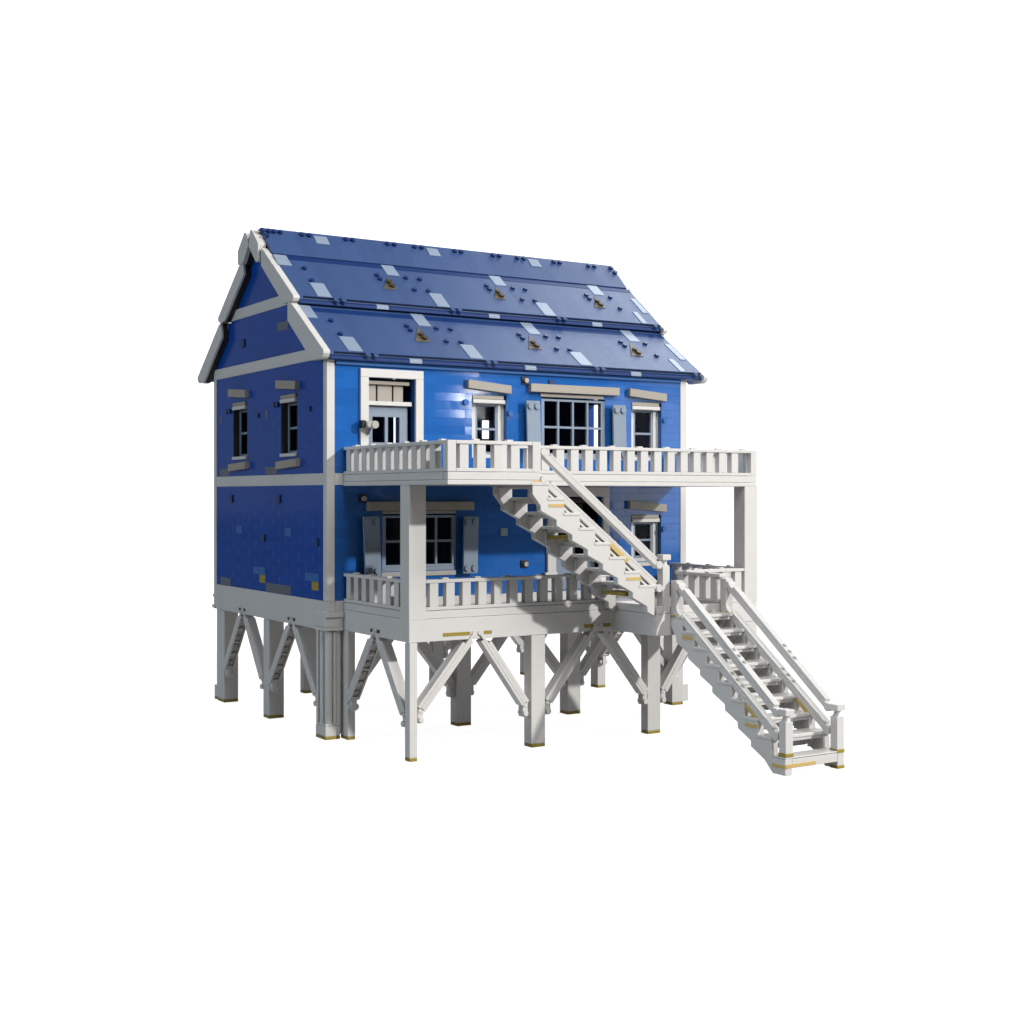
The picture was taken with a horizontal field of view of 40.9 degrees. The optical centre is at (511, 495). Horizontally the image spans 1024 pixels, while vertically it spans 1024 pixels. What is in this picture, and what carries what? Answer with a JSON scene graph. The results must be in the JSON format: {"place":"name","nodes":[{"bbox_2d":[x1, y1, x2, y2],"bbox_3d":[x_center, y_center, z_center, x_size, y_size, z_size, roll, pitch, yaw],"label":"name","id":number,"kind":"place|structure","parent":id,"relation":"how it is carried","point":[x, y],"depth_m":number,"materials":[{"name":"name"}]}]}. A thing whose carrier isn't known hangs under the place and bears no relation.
{"place":"outdoors","nodes":[
{"label":"outdoors","id":0,"kind":"place"},
{"bbox_2d":[0,0,1023,1023],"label":"backdrop","id":1,"kind":"structure","parent":0,"point":[798,225],"depth_m":52.98,"materials":[{"name":"white"}]},
{"bbox_2d":[198,228,844,775],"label":"stilt house","id":2,"kind":"structure","parent":0,"point":[440,524],"depth_m":10.14,"materials":[{"name":"blue plastic"}]},
{"bbox_2d":[228,389,249,470],"bbox_3d":[-2.157,-0.531,11.017,0.117,0.667,0.382,0,0,-32],"label":"window","id":3,"kind":"structure","parent":2,"relation":"in","point":[240,413],"depth_m":11.11,"materials":[{"name":"plastic"}]},
{"bbox_2d":[275,380,299,468],"bbox_3d":[-1.625,-0.531,10.164,0.117,0.667,0.382,0,0,-32],"label":"window","id":4,"kind":"structure","parent":2,"relation":"in","point":[289,406],"depth_m":10.24,"materials":[{"name":"plastic"}]},
{"bbox_2d":[359,368,423,473],"bbox_3d":[-0.877,-0.504,9.882,0.504,0.800,0.084,0,0,-32],"label":"door","id":5,"kind":"structure","parent":2,"relation":"in","point":[367,388],"depth_m":9.89,"materials":[{"name":"beige plastic"}]},
{"bbox_2d":[366,501,473,571],"bbox_3d":[-0.668,0.296,9.986,0.870,0.505,0.078,0,0,-32],"label":"window","id":6,"kind":"structure","parent":2,"relation":"in","point":[467,505],"depth_m":10.05,"materials":[{"name":"beige plastic"}]},
{"bbox_2d":[466,380,511,457],"bbox_3d":[-0.192,-0.571,10.305,0.375,0.577,0.117,0,0,-32],"label":"window","id":7,"kind":"structure","parent":2,"relation":"in","point":[498,402],"depth_m":10.31,"materials":[{"name":"white plastic"}]},
{"bbox_2d":[528,383,619,459],"bbox_3d":[0.480,-0.568,10.702,0.835,0.573,0.078,0,0,-32],"label":"window","id":8,"kind":"structure","parent":2,"relation":"in","point":[532,387],"depth_m":10.71,"materials":[{"name":"beige plastic"}]},
{"bbox_2d":[544,487,609,590],"bbox_3d":[0.493,0.333,10.732,0.610,0.799,0.092,0,0,-32],"label":"door","id":9,"kind":"structure","parent":2,"relation":"in","point":[553,565],"depth_m":10.73,"materials":[{"name":"beige plastic"}]},
{"bbox_2d":[627,388,666,460],"bbox_3d":[1.069,-0.569,11.092,0.372,0.573,0.117,0,0,-32],"label":"window","id":10,"kind":"structure","parent":2,"relation":"in","point":[636,407],"depth_m":11.09,"materials":[{"name":"white plastic"}]},
{"bbox_2d":[627,501,666,561],"bbox_3d":[1.069,0.287,11.091,0.370,0.492,0.117,0,0,-32],"label":"window","id":11,"kind":"structure","parent":2,"relation":"in","point":[653,520],"depth_m":11.09,"materials":[{"name":"white plastic"}]}
]}

